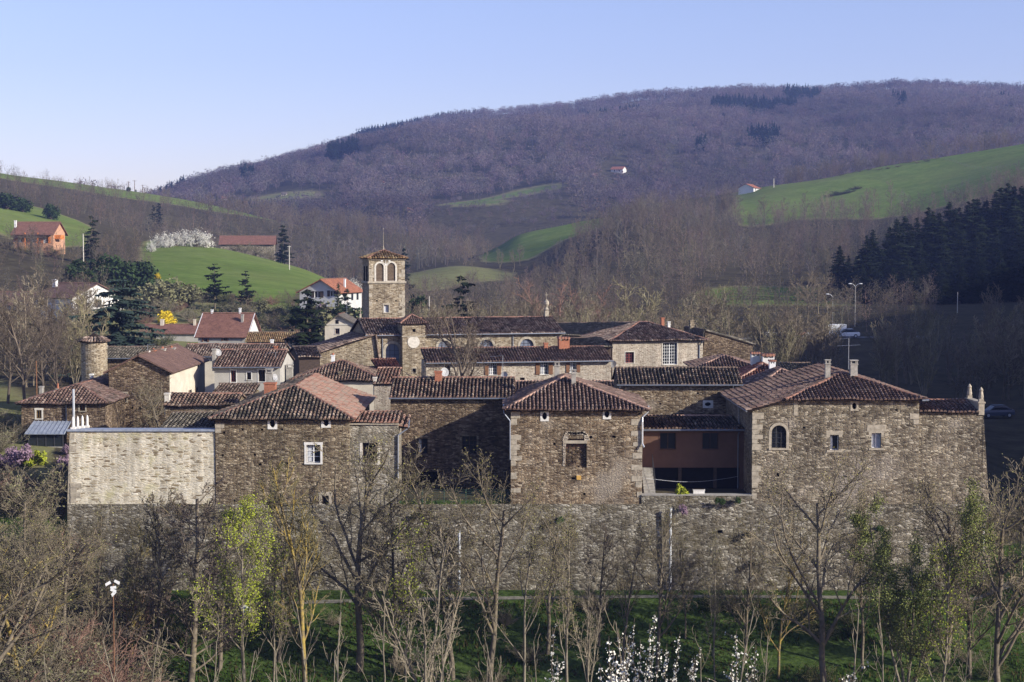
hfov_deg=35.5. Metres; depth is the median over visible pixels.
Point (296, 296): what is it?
shrub
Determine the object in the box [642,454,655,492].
stone stair
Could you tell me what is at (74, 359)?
bare tree
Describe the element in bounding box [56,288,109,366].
bare tree
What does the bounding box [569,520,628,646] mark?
bare tree
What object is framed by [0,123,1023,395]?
bare wood
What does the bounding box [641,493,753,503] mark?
terrace wall
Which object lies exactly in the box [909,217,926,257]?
spruce tree
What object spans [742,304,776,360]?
bare tree
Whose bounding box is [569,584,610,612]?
shrub
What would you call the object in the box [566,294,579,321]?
bare tree
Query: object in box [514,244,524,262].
bare tree
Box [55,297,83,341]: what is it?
bare tree
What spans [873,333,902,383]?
bare tree
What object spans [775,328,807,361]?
bare tree
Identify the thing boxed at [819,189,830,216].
bare tree
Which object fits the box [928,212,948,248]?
spruce tree
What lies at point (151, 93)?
sky
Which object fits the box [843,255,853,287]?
spruce tree
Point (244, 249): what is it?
shrub
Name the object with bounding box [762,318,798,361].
bare tree
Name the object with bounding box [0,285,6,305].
bare tree
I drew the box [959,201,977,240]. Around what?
spruce tree
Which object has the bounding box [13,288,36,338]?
bare tree
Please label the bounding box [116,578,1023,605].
path
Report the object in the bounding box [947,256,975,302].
spruce tree
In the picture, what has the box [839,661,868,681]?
blossoming plum
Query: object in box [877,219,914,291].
spruce tree
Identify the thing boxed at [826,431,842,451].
window
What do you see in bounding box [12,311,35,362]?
bare tree
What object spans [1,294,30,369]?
bare tree
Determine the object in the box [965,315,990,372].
bare tree
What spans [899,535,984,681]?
bare tree
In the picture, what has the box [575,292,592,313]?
bare tree
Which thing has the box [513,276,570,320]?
bare tree
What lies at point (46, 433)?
shed
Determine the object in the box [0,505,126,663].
bare tree
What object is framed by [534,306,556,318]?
bare tree
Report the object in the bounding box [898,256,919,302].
spruce tree
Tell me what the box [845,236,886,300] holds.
spruce tree
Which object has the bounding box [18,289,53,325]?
bare tree
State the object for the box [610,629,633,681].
sapling
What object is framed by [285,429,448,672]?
bare tree
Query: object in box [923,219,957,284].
spruce tree
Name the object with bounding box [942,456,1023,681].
bare tree
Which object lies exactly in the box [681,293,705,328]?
bare tree
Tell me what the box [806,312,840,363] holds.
bare tree
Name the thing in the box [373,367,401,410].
cream annex
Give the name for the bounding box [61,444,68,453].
flowering shrub
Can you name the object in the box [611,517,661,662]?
bare tree
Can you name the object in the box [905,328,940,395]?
bare tree
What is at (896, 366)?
bare tree
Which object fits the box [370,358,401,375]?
porch
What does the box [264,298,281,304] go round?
shrub
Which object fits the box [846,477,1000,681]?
leafing tree
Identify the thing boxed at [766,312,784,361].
bare tree
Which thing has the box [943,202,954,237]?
spruce tree
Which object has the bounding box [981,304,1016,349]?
bare tree
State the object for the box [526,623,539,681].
sapling
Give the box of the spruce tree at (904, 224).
[898,216,916,255]
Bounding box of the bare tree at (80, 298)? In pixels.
[64,282,92,322]
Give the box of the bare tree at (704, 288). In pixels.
[694,283,712,325]
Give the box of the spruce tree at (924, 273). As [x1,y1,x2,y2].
[910,263,934,303]
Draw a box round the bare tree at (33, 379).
[12,304,49,385]
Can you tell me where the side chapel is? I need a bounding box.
[308,331,379,366]
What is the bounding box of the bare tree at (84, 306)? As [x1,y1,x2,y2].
[56,290,114,340]
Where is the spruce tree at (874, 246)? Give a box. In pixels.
[859,230,881,284]
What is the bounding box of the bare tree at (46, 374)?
[21,307,65,376]
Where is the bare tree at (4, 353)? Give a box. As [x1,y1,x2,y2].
[0,297,16,368]
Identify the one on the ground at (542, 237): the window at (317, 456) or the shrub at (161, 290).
the shrub at (161, 290)
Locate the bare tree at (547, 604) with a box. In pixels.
[507,502,582,654]
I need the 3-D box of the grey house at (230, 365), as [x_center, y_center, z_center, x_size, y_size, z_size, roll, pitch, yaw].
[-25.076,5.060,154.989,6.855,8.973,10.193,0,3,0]
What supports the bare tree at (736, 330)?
on the ground at (542, 237)
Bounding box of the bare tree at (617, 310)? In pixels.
[609,301,640,321]
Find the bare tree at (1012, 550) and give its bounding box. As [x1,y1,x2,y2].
[995,481,1023,617]
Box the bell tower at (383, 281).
[359,228,408,318]
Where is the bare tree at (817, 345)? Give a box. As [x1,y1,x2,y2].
[810,323,822,362]
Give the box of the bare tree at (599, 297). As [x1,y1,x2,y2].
[559,281,611,321]
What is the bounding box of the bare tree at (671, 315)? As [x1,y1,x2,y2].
[659,301,683,327]
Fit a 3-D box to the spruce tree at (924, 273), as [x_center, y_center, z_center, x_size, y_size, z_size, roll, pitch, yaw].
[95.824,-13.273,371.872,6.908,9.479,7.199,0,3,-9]
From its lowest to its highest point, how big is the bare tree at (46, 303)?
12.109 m
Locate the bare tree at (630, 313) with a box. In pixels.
[618,308,641,321]
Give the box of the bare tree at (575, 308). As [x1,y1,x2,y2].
[569,297,592,319]
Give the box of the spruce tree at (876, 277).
[862,268,886,303]
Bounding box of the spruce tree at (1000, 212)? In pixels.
[982,187,1013,252]
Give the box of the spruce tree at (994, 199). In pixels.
[985,191,998,217]
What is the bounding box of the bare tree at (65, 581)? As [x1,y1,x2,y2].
[0,513,108,644]
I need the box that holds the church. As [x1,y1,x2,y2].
[350,292,565,363]
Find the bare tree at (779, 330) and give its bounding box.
[772,315,790,350]
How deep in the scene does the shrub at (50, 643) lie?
95.08 m
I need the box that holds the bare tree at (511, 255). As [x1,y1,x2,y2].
[509,251,516,268]
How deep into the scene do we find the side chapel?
171.06 m
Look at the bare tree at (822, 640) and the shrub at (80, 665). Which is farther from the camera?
the bare tree at (822, 640)
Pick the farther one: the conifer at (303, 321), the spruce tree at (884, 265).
the spruce tree at (884, 265)
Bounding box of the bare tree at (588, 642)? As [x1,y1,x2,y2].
[562,556,608,681]
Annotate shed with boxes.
[24,420,70,447]
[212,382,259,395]
[245,331,306,346]
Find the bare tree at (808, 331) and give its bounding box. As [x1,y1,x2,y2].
[798,316,821,364]
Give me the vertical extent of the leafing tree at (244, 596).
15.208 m
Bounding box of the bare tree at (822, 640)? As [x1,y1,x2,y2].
[742,445,935,681]
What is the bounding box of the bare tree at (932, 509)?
[903,470,1021,664]
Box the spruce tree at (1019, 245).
[1003,223,1023,279]
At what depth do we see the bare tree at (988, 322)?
225.24 m
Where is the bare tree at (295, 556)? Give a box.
[252,447,336,681]
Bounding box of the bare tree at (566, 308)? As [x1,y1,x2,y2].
[556,301,578,321]
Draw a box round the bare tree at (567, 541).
[543,507,582,681]
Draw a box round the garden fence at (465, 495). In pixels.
[400,489,509,502]
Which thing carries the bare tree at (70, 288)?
on the ground at (542, 237)
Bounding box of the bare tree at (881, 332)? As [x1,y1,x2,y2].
[861,311,908,381]
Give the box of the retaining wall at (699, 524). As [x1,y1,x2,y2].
[67,504,989,589]
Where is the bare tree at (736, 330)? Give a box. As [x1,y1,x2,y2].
[717,321,742,336]
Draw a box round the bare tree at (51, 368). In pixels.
[33,309,80,390]
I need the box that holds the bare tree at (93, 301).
[78,284,104,332]
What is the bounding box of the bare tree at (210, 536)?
[173,496,272,670]
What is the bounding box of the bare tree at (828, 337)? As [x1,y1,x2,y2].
[815,315,846,362]
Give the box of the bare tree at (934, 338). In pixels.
[926,312,949,360]
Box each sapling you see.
[8,599,43,680]
[41,630,57,681]
[95,608,120,681]
[139,617,167,681]
[194,634,218,681]
[201,613,223,681]
[235,638,265,681]
[265,629,288,681]
[277,632,294,681]
[283,589,320,681]
[322,624,346,681]
[334,582,349,681]
[358,584,402,681]
[430,611,454,681]
[475,621,493,681]
[475,627,503,681]
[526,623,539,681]
[603,607,631,679]
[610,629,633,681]
[688,625,710,681]
[705,576,758,681]
[757,621,787,681]
[848,578,870,681]
[870,579,898,681]
[958,642,977,681]
[980,635,993,681]
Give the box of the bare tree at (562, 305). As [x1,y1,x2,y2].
[558,294,574,314]
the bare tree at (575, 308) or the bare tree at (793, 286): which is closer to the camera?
the bare tree at (575, 308)
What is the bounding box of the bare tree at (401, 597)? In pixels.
[373,517,435,681]
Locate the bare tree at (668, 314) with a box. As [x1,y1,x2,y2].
[663,312,670,325]
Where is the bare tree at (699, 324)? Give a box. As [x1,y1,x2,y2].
[679,303,704,327]
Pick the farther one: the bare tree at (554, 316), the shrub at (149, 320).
the shrub at (149, 320)
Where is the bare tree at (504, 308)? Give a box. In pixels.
[492,298,519,315]
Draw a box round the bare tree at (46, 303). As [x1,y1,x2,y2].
[26,292,63,384]
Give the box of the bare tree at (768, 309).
[736,301,782,340]
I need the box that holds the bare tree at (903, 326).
[889,312,931,383]
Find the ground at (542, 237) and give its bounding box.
[0,89,1023,681]
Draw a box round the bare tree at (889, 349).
[871,321,898,380]
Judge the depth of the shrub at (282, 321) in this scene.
298.30 m
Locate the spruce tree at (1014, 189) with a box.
[1009,186,1017,208]
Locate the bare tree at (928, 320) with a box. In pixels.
[911,297,933,342]
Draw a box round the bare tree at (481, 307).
[464,297,486,316]
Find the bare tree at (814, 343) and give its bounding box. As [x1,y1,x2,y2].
[808,310,836,363]
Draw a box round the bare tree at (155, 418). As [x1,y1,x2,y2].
[131,375,169,427]
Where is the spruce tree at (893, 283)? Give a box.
[881,268,903,303]
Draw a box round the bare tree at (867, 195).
[858,187,871,206]
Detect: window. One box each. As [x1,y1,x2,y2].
[34,408,42,419]
[41,237,50,242]
[78,405,86,411]
[230,369,236,382]
[246,371,251,379]
[257,369,265,381]
[268,421,276,428]
[304,442,322,463]
[311,291,322,297]
[318,492,331,503]
[321,421,330,427]
[327,290,337,295]
[334,328,339,334]
[360,443,379,464]
[383,303,389,312]
[383,341,399,363]
[412,472,439,483]
[415,436,429,455]
[436,338,453,348]
[460,433,478,455]
[477,337,495,346]
[485,363,500,374]
[518,336,535,347]
[536,363,552,374]
[540,411,548,420]
[562,431,589,466]
[566,362,579,372]
[603,411,610,418]
[624,351,634,362]
[659,432,676,449]
[662,342,677,364]
[702,432,718,449]
[703,400,712,407]
[769,423,788,449]
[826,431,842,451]
[850,401,858,410]
[868,431,884,449]
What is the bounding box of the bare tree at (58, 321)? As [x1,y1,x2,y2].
[29,275,78,369]
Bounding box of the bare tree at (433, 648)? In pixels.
[366,521,470,681]
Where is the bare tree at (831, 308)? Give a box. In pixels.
[814,294,840,358]
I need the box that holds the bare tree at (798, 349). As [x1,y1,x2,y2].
[779,310,806,361]
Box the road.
[742,336,926,339]
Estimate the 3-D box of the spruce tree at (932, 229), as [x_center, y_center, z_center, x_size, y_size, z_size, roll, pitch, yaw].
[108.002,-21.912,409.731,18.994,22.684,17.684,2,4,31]
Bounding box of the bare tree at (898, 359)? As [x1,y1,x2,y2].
[869,316,905,382]
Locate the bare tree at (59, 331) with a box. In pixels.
[53,315,84,353]
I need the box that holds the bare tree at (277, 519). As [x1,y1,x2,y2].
[239,481,337,662]
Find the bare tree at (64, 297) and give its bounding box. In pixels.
[50,292,98,331]
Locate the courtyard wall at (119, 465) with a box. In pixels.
[67,415,215,503]
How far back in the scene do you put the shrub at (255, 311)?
308.46 m
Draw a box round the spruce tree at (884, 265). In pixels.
[871,249,893,293]
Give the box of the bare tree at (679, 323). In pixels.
[671,316,688,329]
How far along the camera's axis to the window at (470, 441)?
126.14 m
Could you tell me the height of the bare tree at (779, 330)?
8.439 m
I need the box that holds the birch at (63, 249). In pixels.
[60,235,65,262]
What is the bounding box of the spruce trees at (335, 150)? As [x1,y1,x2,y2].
[158,83,1023,209]
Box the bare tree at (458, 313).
[450,298,481,316]
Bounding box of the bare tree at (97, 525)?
[57,499,123,612]
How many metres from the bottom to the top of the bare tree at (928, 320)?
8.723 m
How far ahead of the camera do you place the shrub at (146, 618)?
111.05 m
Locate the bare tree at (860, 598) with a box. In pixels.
[829,479,880,671]
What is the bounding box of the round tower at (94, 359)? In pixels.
[77,333,110,380]
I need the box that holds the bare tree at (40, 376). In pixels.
[8,295,67,392]
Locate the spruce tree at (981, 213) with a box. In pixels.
[974,199,986,224]
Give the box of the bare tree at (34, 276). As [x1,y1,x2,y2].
[15,270,43,312]
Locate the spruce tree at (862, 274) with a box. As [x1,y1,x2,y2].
[848,264,871,303]
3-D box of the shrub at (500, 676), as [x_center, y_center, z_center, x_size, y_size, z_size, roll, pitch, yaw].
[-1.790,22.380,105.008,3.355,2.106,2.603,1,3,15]
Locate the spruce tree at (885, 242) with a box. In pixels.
[879,226,900,259]
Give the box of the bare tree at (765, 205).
[758,196,770,219]
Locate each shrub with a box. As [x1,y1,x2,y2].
[0,236,21,248]
[0,407,20,423]
[0,410,20,428]
[0,417,11,430]
[0,420,24,438]
[0,422,27,443]
[0,428,29,452]
[0,439,13,451]
[0,453,14,472]
[0,459,21,484]
[0,459,73,513]
[0,467,45,502]
[0,500,73,561]
[0,513,73,563]
[0,525,94,575]
[0,537,77,583]
[0,552,80,605]
[0,607,92,679]
[0,623,83,667]
[0,632,111,681]
[0,648,66,681]
[1,458,67,517]
[1,594,35,637]
[1,646,39,681]
[2,529,109,593]
[2,608,101,667]
[2,616,113,681]
[3,584,86,643]
[4,446,12,456]
[6,241,23,250]
[8,642,110,681]
[8,665,75,681]
[9,443,34,466]
[10,584,90,631]
[14,600,146,666]
[17,587,115,642]
[17,606,147,681]
[19,245,37,253]
[25,595,117,646]
[26,643,149,681]
[29,543,87,586]
[29,607,110,669]
[29,618,133,669]
[38,632,163,681]
[43,245,67,256]
[48,548,101,586]
[56,454,68,468]
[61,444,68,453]
[66,594,125,640]
[69,590,146,637]
[70,562,174,619]
[73,566,109,592]
[75,582,111,606]
[76,635,177,681]
[77,634,184,681]
[86,576,180,633]
[92,627,167,677]
[96,585,174,641]
[97,669,168,681]
[118,657,163,680]
[123,329,158,339]
[128,309,149,321]
[130,278,180,310]
[134,632,166,645]
[136,592,186,618]
[140,315,158,323]
[144,296,181,312]
[146,240,157,251]
[146,331,176,345]
[149,235,163,247]
[153,231,175,246]
[153,307,168,314]
[154,274,203,308]
[160,615,205,641]
[164,236,175,247]
[167,232,182,245]
[173,230,194,245]
[173,300,188,311]
[174,306,209,320]
[184,228,209,246]
[185,618,226,640]
[196,231,214,247]
[200,306,216,314]
[204,292,231,300]
[213,298,229,305]
[216,300,255,311]
[216,304,238,311]
[223,639,238,648]
[225,295,240,306]
[227,243,241,251]
[231,243,254,253]
[233,292,256,302]
[246,245,262,255]
[247,305,276,320]
[249,297,268,312]
[254,246,274,258]
[256,313,267,324]
[259,313,281,328]
[260,294,281,303]
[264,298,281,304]
[265,251,276,259]
[265,304,285,315]
[266,309,288,322]
[267,310,291,327]
[270,302,299,319]
[277,287,299,302]
[289,297,330,331]
[303,298,362,339]
[324,609,346,625]
[386,645,421,675]
[411,605,440,620]
[462,665,511,681]
[497,605,517,626]
[505,641,549,663]
[512,674,532,681]
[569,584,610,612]
[696,586,742,612]
[721,665,773,681]
[792,597,833,622]
[797,660,839,681]
[805,619,839,640]
[833,607,859,623]
[843,623,869,636]
[926,661,950,673]
[928,670,970,681]
[957,647,986,662]
[973,657,1008,679]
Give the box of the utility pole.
[36,361,36,394]
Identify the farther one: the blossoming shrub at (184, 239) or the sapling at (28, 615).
the blossoming shrub at (184, 239)
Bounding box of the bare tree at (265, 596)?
[245,531,298,681]
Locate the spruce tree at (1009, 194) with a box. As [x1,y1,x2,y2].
[990,183,1014,229]
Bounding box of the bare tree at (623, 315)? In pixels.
[609,304,629,320]
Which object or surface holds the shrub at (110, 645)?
on the ground at (542, 237)
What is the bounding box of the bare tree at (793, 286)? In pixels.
[779,279,808,319]
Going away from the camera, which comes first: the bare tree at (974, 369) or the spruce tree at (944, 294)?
the bare tree at (974, 369)
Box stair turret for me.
[394,313,429,376]
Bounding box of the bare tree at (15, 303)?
[0,284,41,386]
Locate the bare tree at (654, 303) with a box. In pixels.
[611,276,666,320]
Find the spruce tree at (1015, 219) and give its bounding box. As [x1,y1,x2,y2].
[994,197,1023,265]
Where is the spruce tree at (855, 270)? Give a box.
[839,257,859,298]
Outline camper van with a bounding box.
[823,324,846,336]
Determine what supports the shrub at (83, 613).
on the ground at (542, 237)
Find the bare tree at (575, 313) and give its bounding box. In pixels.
[561,300,595,321]
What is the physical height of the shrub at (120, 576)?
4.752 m
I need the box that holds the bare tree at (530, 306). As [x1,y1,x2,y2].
[520,297,543,314]
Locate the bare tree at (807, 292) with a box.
[786,270,827,323]
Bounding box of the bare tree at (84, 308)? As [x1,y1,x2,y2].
[70,290,96,330]
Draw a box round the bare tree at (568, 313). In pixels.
[555,311,570,321]
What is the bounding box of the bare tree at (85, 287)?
[66,271,100,311]
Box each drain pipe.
[458,532,460,589]
[669,508,671,590]
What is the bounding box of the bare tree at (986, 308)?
[981,282,1003,330]
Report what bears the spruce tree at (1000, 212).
on the ground at (542, 237)
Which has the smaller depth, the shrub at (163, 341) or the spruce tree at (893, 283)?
the shrub at (163, 341)
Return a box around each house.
[0,291,35,309]
[14,374,129,445]
[35,279,123,319]
[103,343,208,427]
[107,345,166,377]
[140,319,197,341]
[185,339,290,391]
[194,308,261,344]
[207,368,376,503]
[211,348,294,391]
[285,353,377,410]
[295,277,362,308]
[323,307,356,339]
[349,410,410,503]
[389,355,514,483]
[502,361,650,503]
[515,380,613,389]
[580,317,708,379]
[610,166,626,172]
[612,366,742,416]
[642,414,744,488]
[683,354,749,367]
[719,338,928,503]
[738,183,761,194]
[738,351,775,378]
[742,366,788,385]
[776,362,810,370]
[918,384,988,503]
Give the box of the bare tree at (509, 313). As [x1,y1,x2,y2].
[504,299,528,315]
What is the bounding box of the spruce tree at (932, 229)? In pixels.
[916,211,952,273]
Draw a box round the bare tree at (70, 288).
[61,276,97,310]
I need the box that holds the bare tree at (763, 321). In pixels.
[743,301,770,354]
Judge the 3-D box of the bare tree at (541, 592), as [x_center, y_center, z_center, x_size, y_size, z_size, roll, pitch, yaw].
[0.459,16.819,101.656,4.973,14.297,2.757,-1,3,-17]
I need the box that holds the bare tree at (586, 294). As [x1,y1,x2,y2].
[578,265,596,314]
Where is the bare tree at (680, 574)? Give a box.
[666,530,703,638]
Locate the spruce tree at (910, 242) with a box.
[902,224,926,270]
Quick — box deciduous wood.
[74,77,1023,235]
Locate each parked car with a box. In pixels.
[834,329,859,337]
[984,404,1014,417]
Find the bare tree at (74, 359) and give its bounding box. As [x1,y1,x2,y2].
[62,321,90,383]
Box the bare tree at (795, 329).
[774,312,807,357]
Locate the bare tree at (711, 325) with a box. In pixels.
[696,311,721,331]
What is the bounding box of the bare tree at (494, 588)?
[415,448,546,681]
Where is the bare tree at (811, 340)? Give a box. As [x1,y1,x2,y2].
[802,321,820,361]
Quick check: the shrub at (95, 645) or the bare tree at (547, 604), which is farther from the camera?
the bare tree at (547, 604)
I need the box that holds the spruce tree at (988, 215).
[984,212,995,240]
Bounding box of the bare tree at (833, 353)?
[821,334,844,366]
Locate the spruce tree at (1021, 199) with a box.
[1010,188,1023,244]
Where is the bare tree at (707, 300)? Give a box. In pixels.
[697,287,723,326]
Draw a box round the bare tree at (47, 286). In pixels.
[12,266,59,319]
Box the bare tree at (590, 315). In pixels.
[576,304,608,321]
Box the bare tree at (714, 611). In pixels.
[700,531,723,681]
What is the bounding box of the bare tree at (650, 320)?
[643,302,670,323]
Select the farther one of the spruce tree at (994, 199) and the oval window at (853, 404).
the spruce tree at (994, 199)
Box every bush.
[0,192,22,209]
[15,197,34,211]
[23,450,47,466]
[42,203,60,219]
[61,252,114,286]
[63,264,98,281]
[89,260,123,286]
[94,254,150,291]
[119,260,158,289]
[286,303,308,331]
[331,301,362,318]
[675,483,689,493]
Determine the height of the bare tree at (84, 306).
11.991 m
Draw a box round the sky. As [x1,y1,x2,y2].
[0,0,1023,192]
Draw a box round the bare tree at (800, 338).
[775,318,811,359]
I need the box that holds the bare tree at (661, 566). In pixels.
[614,506,712,670]
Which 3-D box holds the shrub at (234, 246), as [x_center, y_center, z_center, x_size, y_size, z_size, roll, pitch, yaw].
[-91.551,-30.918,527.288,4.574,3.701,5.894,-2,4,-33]
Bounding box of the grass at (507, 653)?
[0,549,1023,681]
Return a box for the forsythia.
[157,310,176,323]
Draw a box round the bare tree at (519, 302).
[503,290,525,315]
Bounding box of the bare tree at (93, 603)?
[80,536,117,638]
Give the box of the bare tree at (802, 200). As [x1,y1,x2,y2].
[798,192,810,218]
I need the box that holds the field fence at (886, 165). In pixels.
[769,141,1022,187]
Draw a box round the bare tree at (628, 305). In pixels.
[616,292,637,320]
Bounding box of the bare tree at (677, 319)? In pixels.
[668,307,693,329]
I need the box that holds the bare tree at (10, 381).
[0,306,40,403]
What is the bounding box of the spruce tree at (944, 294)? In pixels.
[926,261,956,304]
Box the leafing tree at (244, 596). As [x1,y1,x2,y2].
[177,490,280,681]
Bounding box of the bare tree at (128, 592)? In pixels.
[116,520,151,670]
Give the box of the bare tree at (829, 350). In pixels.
[823,319,845,364]
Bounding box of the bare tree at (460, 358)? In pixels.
[384,293,503,375]
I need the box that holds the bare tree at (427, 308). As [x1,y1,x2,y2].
[413,298,439,316]
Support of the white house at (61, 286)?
on the ground at (542, 237)
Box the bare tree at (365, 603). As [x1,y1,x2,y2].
[345,473,433,671]
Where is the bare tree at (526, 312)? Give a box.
[512,305,536,315]
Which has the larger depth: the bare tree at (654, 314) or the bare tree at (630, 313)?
the bare tree at (654, 314)
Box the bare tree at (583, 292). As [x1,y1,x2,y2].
[578,286,594,315]
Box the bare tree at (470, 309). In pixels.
[466,300,485,316]
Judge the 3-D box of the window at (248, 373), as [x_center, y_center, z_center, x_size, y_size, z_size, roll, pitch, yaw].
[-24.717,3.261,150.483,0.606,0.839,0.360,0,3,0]
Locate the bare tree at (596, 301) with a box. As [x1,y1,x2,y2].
[589,300,606,319]
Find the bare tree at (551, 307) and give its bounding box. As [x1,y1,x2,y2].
[541,305,569,321]
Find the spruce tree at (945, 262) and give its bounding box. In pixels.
[930,244,958,294]
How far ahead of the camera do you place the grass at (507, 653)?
110.58 m
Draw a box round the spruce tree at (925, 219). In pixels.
[919,207,935,238]
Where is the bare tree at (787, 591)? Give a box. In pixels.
[742,534,824,678]
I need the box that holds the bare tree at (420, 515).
[372,452,477,680]
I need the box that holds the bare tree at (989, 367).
[967,342,1006,397]
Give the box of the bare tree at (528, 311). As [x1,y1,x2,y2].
[512,301,541,315]
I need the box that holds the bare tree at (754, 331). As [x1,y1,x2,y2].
[744,314,769,351]
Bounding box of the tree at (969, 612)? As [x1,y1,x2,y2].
[932,477,1020,678]
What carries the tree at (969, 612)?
on the ground at (542, 237)
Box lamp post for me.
[105,580,119,681]
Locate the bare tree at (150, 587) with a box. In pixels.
[121,482,189,681]
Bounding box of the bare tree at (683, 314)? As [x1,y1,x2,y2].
[674,301,695,330]
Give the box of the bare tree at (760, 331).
[751,315,773,357]
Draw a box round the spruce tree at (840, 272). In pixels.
[824,246,850,297]
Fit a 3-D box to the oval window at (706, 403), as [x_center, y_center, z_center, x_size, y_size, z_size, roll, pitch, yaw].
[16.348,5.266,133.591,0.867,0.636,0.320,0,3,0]
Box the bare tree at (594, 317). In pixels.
[579,311,609,321]
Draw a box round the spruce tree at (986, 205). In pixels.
[980,200,991,224]
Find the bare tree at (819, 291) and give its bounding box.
[798,270,836,316]
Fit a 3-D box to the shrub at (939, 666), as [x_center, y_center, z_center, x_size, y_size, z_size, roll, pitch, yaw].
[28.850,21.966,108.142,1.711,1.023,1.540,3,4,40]
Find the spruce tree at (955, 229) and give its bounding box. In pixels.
[945,208,970,264]
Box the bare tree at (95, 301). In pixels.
[86,289,100,324]
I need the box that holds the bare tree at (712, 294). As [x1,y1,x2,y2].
[708,281,730,328]
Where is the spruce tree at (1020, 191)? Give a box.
[1015,186,1023,213]
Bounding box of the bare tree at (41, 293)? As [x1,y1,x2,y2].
[5,285,56,363]
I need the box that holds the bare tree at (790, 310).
[777,302,809,340]
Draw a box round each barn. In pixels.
[218,236,276,260]
[289,345,321,376]
[557,321,634,336]
[565,336,612,355]
[684,326,755,360]
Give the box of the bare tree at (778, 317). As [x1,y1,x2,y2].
[766,310,809,345]
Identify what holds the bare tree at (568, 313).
on the ground at (542, 237)
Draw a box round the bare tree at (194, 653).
[114,466,263,681]
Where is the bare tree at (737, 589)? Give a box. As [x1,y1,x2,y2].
[711,509,773,652]
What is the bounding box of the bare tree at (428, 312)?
[419,304,446,316]
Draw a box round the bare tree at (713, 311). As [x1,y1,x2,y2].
[687,291,727,327]
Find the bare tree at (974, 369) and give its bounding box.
[960,345,996,398]
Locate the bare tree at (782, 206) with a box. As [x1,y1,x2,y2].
[777,197,788,218]
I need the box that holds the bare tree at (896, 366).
[882,346,903,384]
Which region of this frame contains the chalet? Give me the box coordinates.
[10,220,67,254]
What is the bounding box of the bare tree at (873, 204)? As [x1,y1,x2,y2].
[870,188,878,210]
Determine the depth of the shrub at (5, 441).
127.19 m
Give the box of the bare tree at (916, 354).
[902,326,924,384]
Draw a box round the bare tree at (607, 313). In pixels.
[600,303,621,321]
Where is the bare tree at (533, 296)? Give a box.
[524,286,542,308]
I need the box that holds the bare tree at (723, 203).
[720,188,731,212]
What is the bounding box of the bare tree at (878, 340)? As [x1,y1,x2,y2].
[872,323,888,367]
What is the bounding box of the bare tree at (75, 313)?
[62,295,87,368]
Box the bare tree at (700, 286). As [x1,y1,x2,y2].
[690,280,707,317]
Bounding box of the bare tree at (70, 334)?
[51,318,86,378]
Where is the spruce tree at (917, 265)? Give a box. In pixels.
[902,240,932,287]
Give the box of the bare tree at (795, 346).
[773,312,802,361]
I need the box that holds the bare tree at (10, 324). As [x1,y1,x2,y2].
[0,288,51,399]
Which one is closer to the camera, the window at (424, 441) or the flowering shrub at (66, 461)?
the flowering shrub at (66, 461)
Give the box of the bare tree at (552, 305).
[537,297,558,315]
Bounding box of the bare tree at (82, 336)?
[74,323,97,367]
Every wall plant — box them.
[678,503,687,516]
[715,497,725,504]
[735,497,740,503]
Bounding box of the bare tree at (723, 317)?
[706,307,733,332]
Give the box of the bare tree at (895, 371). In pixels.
[874,319,910,386]
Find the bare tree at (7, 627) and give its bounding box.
[0,523,96,681]
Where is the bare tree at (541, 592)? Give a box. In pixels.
[481,492,555,681]
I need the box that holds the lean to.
[159,411,215,427]
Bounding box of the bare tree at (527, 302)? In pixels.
[518,291,537,314]
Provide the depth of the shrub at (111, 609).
110.33 m
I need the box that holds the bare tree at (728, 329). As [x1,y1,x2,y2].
[714,305,754,350]
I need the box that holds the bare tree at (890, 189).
[885,180,895,207]
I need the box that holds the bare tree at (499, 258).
[496,248,503,266]
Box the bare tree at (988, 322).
[976,308,1005,379]
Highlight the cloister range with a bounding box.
[420,336,615,381]
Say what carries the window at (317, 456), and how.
in the stone house at (255, 433)
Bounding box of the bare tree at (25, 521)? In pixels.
[0,482,88,629]
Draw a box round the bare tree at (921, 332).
[904,305,936,374]
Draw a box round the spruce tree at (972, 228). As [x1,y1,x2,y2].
[958,199,993,252]
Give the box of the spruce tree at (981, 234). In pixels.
[965,217,992,270]
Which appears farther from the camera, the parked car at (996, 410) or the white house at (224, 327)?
the white house at (224, 327)
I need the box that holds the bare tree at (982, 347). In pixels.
[968,327,1006,388]
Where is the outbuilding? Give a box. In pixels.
[163,392,246,419]
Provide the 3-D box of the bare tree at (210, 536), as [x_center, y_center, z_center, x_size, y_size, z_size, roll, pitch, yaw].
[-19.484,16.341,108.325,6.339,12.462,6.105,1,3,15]
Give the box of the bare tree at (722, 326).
[704,309,738,335]
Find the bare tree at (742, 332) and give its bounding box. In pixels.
[733,320,751,340]
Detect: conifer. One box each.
[50,279,166,377]
[78,215,102,262]
[146,205,159,230]
[156,203,165,230]
[202,264,231,309]
[235,271,255,305]
[274,225,294,263]
[282,289,326,346]
[332,283,344,317]
[332,289,355,313]
[400,248,414,293]
[405,293,428,316]
[441,276,481,316]
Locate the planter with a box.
[693,489,704,493]
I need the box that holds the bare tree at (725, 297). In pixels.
[710,291,734,330]
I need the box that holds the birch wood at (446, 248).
[288,197,742,277]
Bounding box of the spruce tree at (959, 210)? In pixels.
[957,207,965,229]
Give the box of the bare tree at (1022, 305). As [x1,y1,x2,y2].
[1018,296,1023,315]
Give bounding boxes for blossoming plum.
[544,620,564,681]
[596,640,632,681]
[611,615,709,681]
[722,630,757,681]
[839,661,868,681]
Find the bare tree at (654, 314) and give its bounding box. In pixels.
[643,304,666,324]
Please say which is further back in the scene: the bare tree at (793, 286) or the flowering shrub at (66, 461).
the bare tree at (793, 286)
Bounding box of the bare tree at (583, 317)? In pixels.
[563,306,593,321]
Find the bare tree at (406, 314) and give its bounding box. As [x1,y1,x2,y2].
[405,299,415,315]

